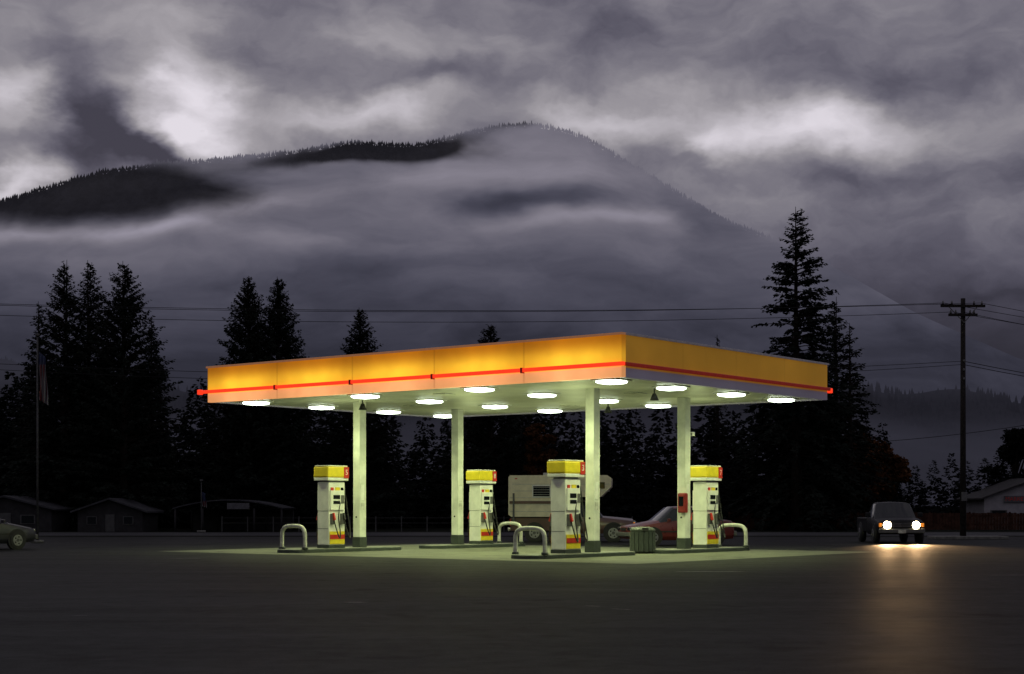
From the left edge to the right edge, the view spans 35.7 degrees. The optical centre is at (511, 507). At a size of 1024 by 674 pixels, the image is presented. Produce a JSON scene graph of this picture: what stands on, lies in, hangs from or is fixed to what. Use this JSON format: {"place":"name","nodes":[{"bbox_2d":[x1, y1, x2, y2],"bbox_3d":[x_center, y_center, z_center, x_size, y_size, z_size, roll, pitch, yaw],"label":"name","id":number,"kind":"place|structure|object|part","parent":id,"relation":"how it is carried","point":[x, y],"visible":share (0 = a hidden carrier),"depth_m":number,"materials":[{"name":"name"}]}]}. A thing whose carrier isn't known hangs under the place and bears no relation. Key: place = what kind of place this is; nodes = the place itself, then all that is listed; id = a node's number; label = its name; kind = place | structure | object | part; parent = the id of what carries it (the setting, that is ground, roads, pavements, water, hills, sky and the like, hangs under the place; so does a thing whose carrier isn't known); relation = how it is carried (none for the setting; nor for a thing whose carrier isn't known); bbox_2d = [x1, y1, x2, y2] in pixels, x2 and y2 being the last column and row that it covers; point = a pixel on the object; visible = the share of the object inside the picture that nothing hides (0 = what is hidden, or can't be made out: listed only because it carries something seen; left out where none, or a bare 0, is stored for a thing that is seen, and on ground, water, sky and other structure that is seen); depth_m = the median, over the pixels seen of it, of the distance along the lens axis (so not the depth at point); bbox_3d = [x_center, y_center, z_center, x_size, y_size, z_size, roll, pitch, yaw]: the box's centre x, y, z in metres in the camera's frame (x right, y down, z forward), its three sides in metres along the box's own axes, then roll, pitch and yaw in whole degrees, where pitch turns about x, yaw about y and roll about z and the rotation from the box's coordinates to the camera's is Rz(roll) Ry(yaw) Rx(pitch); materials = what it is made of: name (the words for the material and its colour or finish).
{"place":"outdoors","nodes":[
{"label":"outdoors","id":0,"kind":"place"},
{"bbox_2d":[78,500,157,531],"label":"walls","id":1,"kind":"structure","parent":0,"point":[143,521],"depth_m":93.00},
{"bbox_2d":[87,517,95,523],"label":"window","id":2,"kind":"structure","parent":1,"relation":"in","point":[91,520],"depth_m":92.94,"materials":[{"name":"glass"}]},
{"bbox_2d":[105,514,114,531],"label":"door","id":3,"kind":"structure","parent":1,"relation":"attached to","point":[109,522],"depth_m":92.95,"materials":[{"name":"wood"}]},
{"bbox_2d":[70,498,164,512],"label":"roof","id":4,"kind":"structure","parent":1,"relation":"on","point":[137,505],"depth_m":93.46,"materials":[{"name":"grey"}]},
{"bbox_2d":[123,516,132,524],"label":"window frame","id":5,"kind":"object","parent":1,"relation":"attached to","point":[127,516],"visible":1,"depth_m":92.96,"materials":[{"name":"black"}]},
{"bbox_2d":[124,517,131,523],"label":"window","id":6,"kind":"structure","parent":5,"relation":"in","point":[127,520],"depth_m":92.94,"materials":[{"name":"glass"}]},
{"bbox_2d":[277,546,400,552],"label":"pump island","id":7,"kind":"structure","parent":0,"point":[345,549],"depth_m":50.18,"materials":[{"name":"grey concrete"}]},
{"bbox_2d":[279,524,307,549],"bbox_3d":[-6.788,0.900,49.361,1.220,0.800,0.200,0,0,38],"label":"pump guard rail","id":8,"kind":"object","parent":7,"relation":"on","point":[301,527],"visible":1,"depth_m":49.28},
{"bbox_2d":[314,465,350,547],"bbox_3d":[-5.762,-0.033,50.653,1.016,2.625,0.940,0,0,38],"label":"fuel pump","id":9,"kind":"object","parent":7,"relation":"on","point":[331,517],"visible":1,"depth_m":50.41,"materials":[{"name":"grey paint"}]},
{"bbox_2d":[330,531,344,543],"bbox_3d":[-5.555,0.950,50.489,0.020,0.400,0.660,0,0,38],"label":"lower door","id":10,"kind":"structure","parent":9,"relation":"in","point":[332,541],"depth_m":50.46,"materials":[{"name":"yellow metal"}]},
{"bbox_2d":[330,534,344,538],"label":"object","id":11,"kind":"structure","parent":9,"relation":"in","point":[342,535],"depth_m":50.48,"materials":[{"name":"red metal"}]},
{"bbox_2d":[353,537,366,546],"bbox_3d":[-4.953,1.115,51.671,0.330,0.330,0.330,0,0,38],"label":"base cover","id":12,"kind":"object","parent":7,"relation":"on","point":[359,541],"visible":0.98,"depth_m":51.55,"materials":[{"name":"grey paint"}]},
{"bbox_2d":[353,402,365,536],"bbox_3d":[-4.953,-1.245,51.671,0.300,4.390,0.300,0,0,38],"label":"shaft","id":13,"kind":"object","parent":12,"relation":"on","point":[359,458],"visible":0.96,"depth_m":51.56,"materials":[{"name":"paint"}]},
{"bbox_2d":[361,485,363,499],"bbox_3d":[-4.842,-0.500,51.557,0.012,0.500,0.140,0,0,39],"label":"notice plate","id":14,"kind":"object","parent":13,"relation":"attached to","point":[362,492],"visible":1,"depth_m":51.54,"materials":[{"name":"white paint"}]},
{"bbox_2d":[419,543,524,548],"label":"pump island","id":15,"kind":"structure","parent":0,"point":[444,546],"depth_m":55.36,"materials":[{"name":"grey concrete"}]},
{"bbox_2d":[451,535,463,544],"bbox_3d":[-1.905,1.115,55.508,0.330,0.330,0.330,0,0,38],"label":"base cover","id":16,"kind":"object","parent":15,"relation":"on","point":[457,539],"visible":1,"depth_m":55.38,"materials":[{"name":"metal"}]},
{"bbox_2d":[452,409,462,534],"bbox_3d":[-1.905,-1.245,55.508,0.300,4.390,0.300,0,0,38],"label":"shaft","id":17,"kind":"object","parent":16,"relation":"on","point":[457,460],"visible":1,"depth_m":55.39,"materials":[{"name":"paint"}]},
{"bbox_2d":[459,486,461,500],"bbox_3d":[-1.794,-0.500,55.394,0.012,0.500,0.140,0,0,39],"label":"notice plate","id":18,"kind":"object","parent":17,"relation":"attached to","point":[460,493],"visible":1,"depth_m":55.38,"materials":[{"name":"white paint"}]},
{"bbox_2d":[466,470,498,543],"bbox_3d":[-1.097,-0.033,56.526,1.016,2.625,0.940,0,0,38],"label":"fuel pump","id":19,"kind":"object","parent":15,"relation":"on","point":[481,517],"visible":1,"depth_m":56.28,"materials":[{"name":"grey paint"}]},
{"bbox_2d":[481,529,492,539],"bbox_3d":[-0.890,0.950,56.361,0.020,0.400,0.660,0,0,38],"label":"lower door","id":20,"kind":"structure","parent":19,"relation":"in","point":[482,530],"depth_m":56.33,"materials":[{"name":"yellow metal"}]},
{"bbox_2d":[481,532,492,535],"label":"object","id":21,"kind":"structure","parent":19,"relation":"in","point":[482,533],"depth_m":56.32,"materials":[{"name":"red metal"}]},
{"bbox_2d":[496,522,523,543],"bbox_3d":[-0.070,0.900,57.818,1.220,0.800,0.200,0,0,38],"label":"pump guard rail","id":22,"kind":"object","parent":15,"relation":"on","point":[521,541],"visible":0.82,"depth_m":57.77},
{"bbox_2d":[0,128,1023,402],"bbox_3d":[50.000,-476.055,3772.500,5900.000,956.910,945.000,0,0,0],"label":"mountain","id":23,"kind":"structure","parent":0,"point":[520,224],"depth_m":3817.16,"materials":[{"name":"grey stone"}]},
{"bbox_2d":[0,120,831,271],"bbox_3d":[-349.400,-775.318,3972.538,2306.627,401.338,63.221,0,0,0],"label":"mountain forest","id":24,"kind":"object","parent":23,"relation":"on","point":[714,217],"visible":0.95,"depth_m":3988.28,"materials":[{"name":"grey plant"}]},
{"bbox_2d":[0,537,1023,673],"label":"parking lot","id":25,"kind":"structure","parent":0,"point":[884,605],"depth_m":21.66,"materials":[{"name":"grey asphalt"}]},
{"bbox_2d":[0,518,37,548],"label":"parked car","id":26,"kind":"object","parent":25,"relation":"on","point":[13,536],"visible":0.99,"depth_m":53.39,"materials":[{"name":"grey paint"}]},
{"bbox_2d":[31,333,47,542],"bbox_3d":[-18.712,-2.750,63.000,0.694,8.300,0.500,0,0,0],"label":"flagpole","id":27,"kind":"object","parent":25,"relation":"on","point":[43,395],"visible":0.93,"depth_m":62.97,"materials":[{"name":"metal"}]},
{"bbox_2d":[167,544,865,563],"bbox_3d":[0.102,1.396,50.720,18.500,0.001,13.800,0,0,38],"label":"concrete apron","id":28,"kind":"object","parent":25,"relation":"on","point":[486,553],"visible":0.63,"depth_m":47.49,"materials":[{"name":"grey concrete"}]},
{"bbox_2d":[630,527,655,553],"bbox_3d":[4.000,0.990,48.680,0.788,0.820,0.788,0,0,-23],"label":"trash can","id":29,"kind":"object","parent":28,"relation":"on","point":[642,540],"visible":0.93,"depth_m":48.35,"materials":[{"name":"grey paint"}]},
{"bbox_2d":[507,473,635,541],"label":"camper truck","id":30,"kind":"object","parent":25,"relation":"on","point":[529,500],"visible":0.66,"depth_m":65.41,"materials":[{"name":"white paint"}]},
{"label":"camper window frame","id":31,"kind":"part","parent":30,"relation":"part of","materials":[{"name":"white paint"}]},
{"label":"camper window","id":32,"kind":"part","parent":30,"relation":"part of","materials":[{"name":"black glass"}]},
{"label":"nose window","id":33,"kind":"part","parent":30,"relation":"part of","materials":[{"name":"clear glass"}]},
{"bbox_2d":[616,506,736,545],"bbox_3d":[6.150,0.676,59.600,4.260,1.503,2.000,0,0,-14],"label":"parked car","id":34,"kind":"object","parent":25,"relation":"on","point":[663,522],"visible":0.47,"depth_m":58.80,"materials":[{"name":"red paint"}]},
{"bbox_2d":[676,571,743,571],"bbox_3d":[4.379,1.396,34.803,1.672,0.001,0.276,0,0,0],"label":"pavement marking","id":35,"kind":"object","parent":25,"relation":"on","point":[709,571],"visible":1,"depth_m":34.82,"materials":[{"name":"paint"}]},
{"bbox_2d":[857,502,924,542],"bbox_3d":[15.250,0.594,64.192,2.250,1.677,5.275,0,0,3],"label":"pickup truck","id":36,"kind":"object","parent":25,"relation":"on","point":[901,520],"visible":1,"depth_m":62.94,"materials":[{"name":"paint"}]},
{"bbox_2d":[940,298,984,535],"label":"utility pole","id":37,"kind":"object","parent":25,"relation":"on","point":[963,492],"visible":0.98,"depth_m":70.89,"materials":[{"name":"brown wood"}]},
{"bbox_2d":[2,303,934,311],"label":"overhead wire","id":38,"kind":"object","parent":37,"relation":"attached to","point":[406,311],"visible":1,"depth_m":68.84,"materials":[{"name":"black metal"}]},
{"bbox_2d":[0,312,944,321],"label":"overhead wire","id":39,"kind":"object","parent":37,"relation":"attached to","point":[536,321],"visible":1,"depth_m":69.37,"materials":[{"name":"black metal"}]},
{"bbox_2d":[8,361,960,371],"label":"overhead wire","id":40,"kind":"object","parent":37,"relation":"attached to","point":[203,371],"visible":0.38,"depth_m":68.05,"materials":[{"name":"black metal"}]},
{"bbox_2d":[9,364,960,378],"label":"overhead wire","id":41,"kind":"object","parent":37,"relation":"attached to","point":[207,378],"visible":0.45,"depth_m":68.05,"materials":[{"name":"black metal"}]},
{"bbox_2d":[12,303,970,310],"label":"overhead wire","id":42,"kind":"object","parent":37,"relation":"attached to","point":[486,310],"visible":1,"depth_m":69.05,"materials":[{"name":"black metal"}]},
{"bbox_2d":[945,303,1020,316],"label":"overhead wire","id":43,"kind":"object","parent":37,"relation":"attached to","point":[989,311],"visible":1,"depth_m":71.80,"materials":[{"name":"black metal"}]},
{"bbox_2d":[966,365,1021,375],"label":"overhead wire","id":44,"kind":"object","parent":37,"relation":"attached to","point":[993,370],"visible":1,"depth_m":71.62,"materials":[{"name":"black metal"}]},
{"bbox_2d":[965,312,1023,324],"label":"overhead wire","id":45,"kind":"object","parent":37,"relation":"attached to","point":[993,318],"visible":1,"depth_m":68.97,"materials":[{"name":"black metal"}]},
{"bbox_2d":[966,361,1023,372],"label":"overhead wire","id":46,"kind":"object","parent":37,"relation":"attached to","point":[994,367],"visible":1,"depth_m":71.63,"materials":[{"name":"black metal"}]},
{"bbox_2d":[927,536,1008,538],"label":"traffic island","id":47,"kind":"structure","parent":25,"relation":"on","point":[967,537],"depth_m":70.20,"materials":[{"name":"concrete"}]},
{"bbox_2d":[0,359,1023,506],"bbox_3d":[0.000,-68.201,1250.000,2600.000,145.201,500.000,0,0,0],"label":"hill","id":48,"kind":"structure","parent":0,"point":[910,450],"depth_m":1315.63,"materials":[{"name":"black plant"}]},
{"bbox_2d":[0,356,1023,471],"bbox_3d":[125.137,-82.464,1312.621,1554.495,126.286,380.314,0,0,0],"label":"hill forest","id":49,"kind":"object","parent":48,"relation":"on","point":[997,398],"visible":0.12,"depth_m":1353.18,"materials":[{"name":"black"}]},
{"bbox_2d":[0,0,1023,359],"label":"sky","id":50,"kind":"structure","parent":0,"point":[896,127],"materials":[{"name":"grey"}]},
{"bbox_2d":[35,532,1023,535],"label":"road","id":51,"kind":"structure","parent":0,"point":[466,534],"depth_m":83.27,"materials":[{"name":"grey asphalt"}]},
{"bbox_2d":[197,479,206,532],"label":"flagpole","id":52,"kind":"object","parent":51,"relation":"on","point":[203,496],"visible":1,"depth_m":89.98,"materials":[{"name":"metal"}]},
{"bbox_2d":[39,525,1023,536],"bbox_3d":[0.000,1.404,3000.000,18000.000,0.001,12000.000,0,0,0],"label":"ground","id":53,"kind":"structure","parent":0,"point":[434,529],"depth_m":94.07,"materials":[{"name":"black"}]},
{"bbox_2d":[0,498,70,531],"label":"walls","id":54,"kind":"structure","parent":53,"relation":"on","point":[50,520],"depth_m":93.61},
{"bbox_2d":[0,513,10,522],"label":"door","id":55,"kind":"structure","parent":54,"relation":"attached to","point":[6,516],"depth_m":93.47,"materials":[{"name":"metal"}]},
{"bbox_2d":[20,515,34,523],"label":"window frame","id":56,"kind":"object","parent":54,"relation":"attached to","point":[27,515],"visible":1,"depth_m":93.53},
{"bbox_2d":[21,516,33,522],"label":"window","id":57,"kind":"structure","parent":56,"relation":"in","point":[27,519],"depth_m":93.52,"materials":[{"name":"glass"}]},
{"bbox_2d":[0,495,73,509],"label":"roof","id":58,"kind":"structure","parent":54,"relation":"on","point":[42,503],"depth_m":94.80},
{"bbox_2d":[0,301,77,526],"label":"conifer tree","id":59,"kind":"object","parent":53,"relation":"on","point":[24,400],"visible":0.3,"depth_m":103.65,"materials":[{"name":"green plant"}]},
{"bbox_2d":[0,261,119,525],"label":"conifer tree","id":60,"kind":"object","parent":53,"relation":"on","point":[55,381],"visible":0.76,"depth_m":99.22,"materials":[{"name":"green plant"}]},
{"bbox_2d":[30,260,142,521],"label":"conifer tree","id":61,"kind":"object","parent":53,"relation":"on","point":[90,320],"visible":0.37,"depth_m":100.48,"materials":[{"name":"green plant"}]},
{"bbox_2d":[39,263,200,519],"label":"conifer tree","id":62,"kind":"object","parent":53,"relation":"on","point":[121,396],"visible":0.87,"depth_m":98.35,"materials":[{"name":"green plant"}]},
{"bbox_2d":[113,316,192,528],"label":"conifer tree","id":63,"kind":"object","parent":53,"relation":"on","point":[154,358],"visible":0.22,"depth_m":102.88,"materials":[{"name":"green plant"}]},
{"bbox_2d":[172,499,295,531],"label":"carport","id":64,"kind":"object","parent":53,"relation":"on","point":[234,515],"visible":0.92,"depth_m":97.42,"materials":[{"name":"metal"}]},
{"bbox_2d":[189,276,308,508],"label":"conifer tree","id":65,"kind":"object","parent":53,"relation":"on","point":[251,351],"visible":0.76,"depth_m":101.06,"materials":[{"name":"green plant"}]},
{"bbox_2d":[220,279,332,517],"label":"conifer tree","id":66,"kind":"object","parent":53,"relation":"on","point":[288,349],"visible":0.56,"depth_m":102.33,"materials":[{"name":"green plant"}]},
{"bbox_2d":[303,309,427,524],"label":"conifer tree","id":67,"kind":"object","parent":53,"relation":"on","point":[376,494],"visible":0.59,"depth_m":103.65,"materials":[{"name":"green plant"}]},
{"bbox_2d":[221,516,632,531],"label":"wire fence","id":68,"kind":"object","parent":53,"relation":"on","point":[350,523],"visible":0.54,"depth_m":93.00,"materials":[{"name":"metal"}]},
{"bbox_2d":[0,444,959,526],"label":"undergrowth","id":69,"kind":"object","parent":53,"relation":"on","point":[945,509],"visible":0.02,"depth_m":114.50,"materials":[{"name":"green plant"}]},
{"bbox_2d":[420,324,540,528],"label":"conifer tree","id":70,"kind":"object","parent":53,"relation":"on","point":[483,457],"visible":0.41,"depth_m":105.43,"materials":[{"name":"green plant"}]},
{"bbox_2d":[0,351,1023,528],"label":"tree line","id":71,"kind":"object","parent":53,"relation":"on","point":[660,486],"visible":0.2,"depth_m":112.55,"materials":[{"name":"green plant"}]},
{"bbox_2d":[523,423,557,474],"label":"autumn tree","id":72,"kind":"object","parent":53,"relation":"on","point":[535,456],"visible":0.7,"depth_m":103.57,"materials":[{"name":"red plant"}]},
{"bbox_2d":[704,337,734,517],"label":"conifer tree","id":73,"kind":"object","parent":53,"relation":"on","point":[716,444],"visible":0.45,"depth_m":107.91,"materials":[{"name":"green plant"}]},
{"bbox_2d":[718,207,881,531],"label":"conifer tree","id":74,"kind":"object","parent":53,"relation":"on","point":[798,492],"visible":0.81,"depth_m":97.47,"materials":[{"name":"green plant"}]},
{"bbox_2d":[775,344,861,529],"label":"conifer tree","id":75,"kind":"object","parent":53,"relation":"on","point":[821,463],"visible":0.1,"depth_m":100.84,"materials":[{"name":"green plant"}]},
{"bbox_2d":[780,297,886,519],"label":"conifer tree","id":76,"kind":"object","parent":53,"relation":"on","point":[833,340],"visible":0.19,"depth_m":102.79,"materials":[{"name":"green plant"}]},
{"bbox_2d":[812,323,900,530],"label":"conifer tree","id":77,"kind":"object","parent":53,"relation":"on","point":[860,459],"visible":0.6,"depth_m":99.82,"materials":[{"name":"green plant"}]},
{"bbox_2d":[829,433,887,511],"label":"autumn tree","id":78,"kind":"object","parent":53,"relation":"on","point":[874,488],"visible":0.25,"depth_m":102.00,"materials":[{"name":"red plant"}]},
{"bbox_2d":[728,512,1023,529],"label":"wooden fence","id":79,"kind":"object","parent":53,"relation":"on","point":[991,521],"visible":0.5,"depth_m":99.00,"materials":[{"name":"brown wood"}]},
{"bbox_2d":[864,440,912,501],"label":"autumn tree","id":80,"kind":"object","parent":53,"relation":"on","point":[900,471],"visible":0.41,"depth_m":105.42,"materials":[{"name":"red plant"}]},
{"bbox_2d":[966,484,1023,512],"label":"walls","id":81,"kind":"structure","parent":53,"relation":"on","point":[992,502],"depth_m":101.00,"materials":[{"name":"grey paint"}]},
{"bbox_2d":[956,478,1023,499],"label":"roof","id":82,"kind":"structure","parent":81,"relation":"on","point":[1000,487],"depth_m":102.98,"materials":[{"name":"grey"}]},
{"bbox_2d":[1004,496,1023,501],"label":"sign board","id":83,"kind":"object","parent":81,"relation":"attached to","point":[1009,500],"visible":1,"depth_m":100.91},
{"bbox_2d":[981,427,1023,485],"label":"broadleaf tree","id":84,"kind":"object","parent":53,"relation":"on","point":[1013,451],"visible":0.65,"depth_m":107.58,"materials":[{"name":"green plant"}]},
{"bbox_2d":[511,551,634,558],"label":"pump island","id":85,"kind":"structure","parent":0,"point":[572,555],"depth_m":44.47,"materials":[{"name":"grey concrete"}]},
{"bbox_2d":[512,526,547,555],"bbox_3d":[0.494,0.900,43.577,1.220,0.800,0.200,0,0,38],"label":"pump guard rail","id":86,"kind":"object","parent":85,"relation":"on","point":[528,528],"visible":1,"depth_m":43.53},
{"bbox_2d":[547,460,587,553],"bbox_3d":[1.520,-0.033,44.869,1.016,2.625,0.940,0,0,38],"label":"fuel pump","id":87,"kind":"object","parent":85,"relation":"on","point":[565,519],"visible":1,"depth_m":44.61,"materials":[{"name":"grey paint"}]},
{"bbox_2d":[566,534,580,548],"bbox_3d":[1.727,0.950,44.704,0.020,0.400,0.660,0,0,38],"label":"lower door","id":88,"kind":"structure","parent":87,"relation":"in","point":[568,545],"depth_m":44.66,"materials":[{"name":"yellow metal"}]},
{"bbox_2d":[567,538,580,542],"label":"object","id":89,"kind":"structure","parent":87,"relation":"in","point":[569,540],"depth_m":44.64,"materials":[{"name":"red metal"}]},
{"bbox_2d":[585,541,600,551],"bbox_3d":[2.329,1.115,45.886,0.330,0.330,0.330,0,0,38],"label":"base cover","id":90,"kind":"object","parent":85,"relation":"on","point":[592,546],"visible":1,"depth_m":45.75,"materials":[{"name":"metal"}]},
{"bbox_2d":[586,388,599,540],"bbox_3d":[2.329,-1.245,45.886,0.300,4.390,0.300,0,0,38],"label":"shaft","id":91,"kind":"object","parent":90,"relation":"on","point":[593,445],"visible":0.99,"depth_m":45.77,"materials":[{"name":"paint"}]},
{"bbox_2d":[197,332,832,417],"bbox_3d":[-0.021,-3.830,50.850,16.665,1.460,11.730,0,0,38],"label":"gas station canopy","id":92,"kind":"object","parent":91,"relation":"on","point":[623,370],"visible":0.94,"depth_m":46.65,"materials":[{"name":"yellow plastic"}]},
{"bbox_2d":[595,482,597,498],"bbox_3d":[2.440,-0.500,45.773,0.012,0.500,0.140,0,0,39],"label":"notice plate","id":93,"kind":"object","parent":91,"relation":"attached to","point":[596,490],"visible":1,"depth_m":45.75,"materials":[{"name":"white paint"}]},
{"bbox_2d":[651,547,749,553],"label":"pump island","id":94,"kind":"structure","parent":0,"point":[679,551],"depth_m":49.48,"materials":[{"name":"grey concrete"}]},
{"bbox_2d":[677,538,690,548],"bbox_3d":[5.377,1.115,49.723,0.330,0.330,0.330,0,0,38],"label":"base cover","id":95,"kind":"object","parent":94,"relation":"on","point":[683,543],"visible":1,"depth_m":49.59,"materials":[{"name":"metal"}]},
{"bbox_2d":[677,397,689,537],"bbox_3d":[5.377,-1.245,49.723,0.300,4.390,0.300,0,0,38],"label":"shaft","id":96,"kind":"object","parent":95,"relation":"on","point":[683,451],"visible":1,"depth_m":49.61,"materials":[{"name":"paint"}]},
{"bbox_2d":[678,493,687,512],"bbox_3d":[5.318,-0.150,49.489,0.280,0.620,0.200,0,0,38],"label":"extinguisher box","id":97,"kind":"object","parent":96,"relation":"attached to","point":[683,508],"visible":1,"depth_m":49.40,"materials":[{"name":"red metal"}]},
{"bbox_2d":[679,497,682,505],"bbox_3d":[5.253,-0.200,49.407,0.160,0.300,0.010,0,0,38],"label":"extinguisher window","id":98,"kind":"structure","parent":97,"relation":"attached to","point":[680,501],"depth_m":49.40,"materials":[{"name":"black glass"}]},
{"bbox_2d":[686,484,688,499],"bbox_3d":[5.488,-0.500,49.609,0.012,0.500,0.140,0,0,39],"label":"notice plate","id":99,"kind":"object","parent":96,"relation":"attached to","point":[687,488],"visible":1,"depth_m":49.58,"materials":[{"name":"white paint"}]},
{"bbox_2d":[690,465,724,547],"bbox_3d":[6.185,-0.033,50.741,1.016,2.625,0.940,0,0,38],"label":"fuel pump","id":100,"kind":"object","parent":94,"relation":"on","point":[705,518],"visible":1,"depth_m":50.48,"materials":[{"name":"grey paint"}]},
{"bbox_2d":[707,531,718,543],"bbox_3d":[6.392,0.950,50.577,0.020,0.400,0.660,0,0,38],"label":"lower door","id":101,"kind":"structure","parent":100,"relation":"in","point":[709,541],"depth_m":50.52,"materials":[{"name":"metal"}]},
{"bbox_2d":[708,534,718,538],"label":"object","id":102,"kind":"structure","parent":100,"relation":"in","point":[713,536],"depth_m":50.54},
{"bbox_2d":[718,523,748,547],"bbox_3d":[7.211,0.900,52.033,1.220,0.800,0.200,0,0,38],"label":"pump guard rail","id":103,"kind":"object","parent":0,"point":[744,528],"visible":0.87,"depth_m":51.84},
{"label":"utility pole","id":104,"kind":"object","parent":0,"visible":0},
{"bbox_2d":[892,425,1023,440],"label":"overhead wire","id":105,"kind":"object","parent":104,"relation":"attached to","point":[956,434],"visible":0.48,"depth_m":105.43,"materials":[{"name":"black metal"}]}
]}

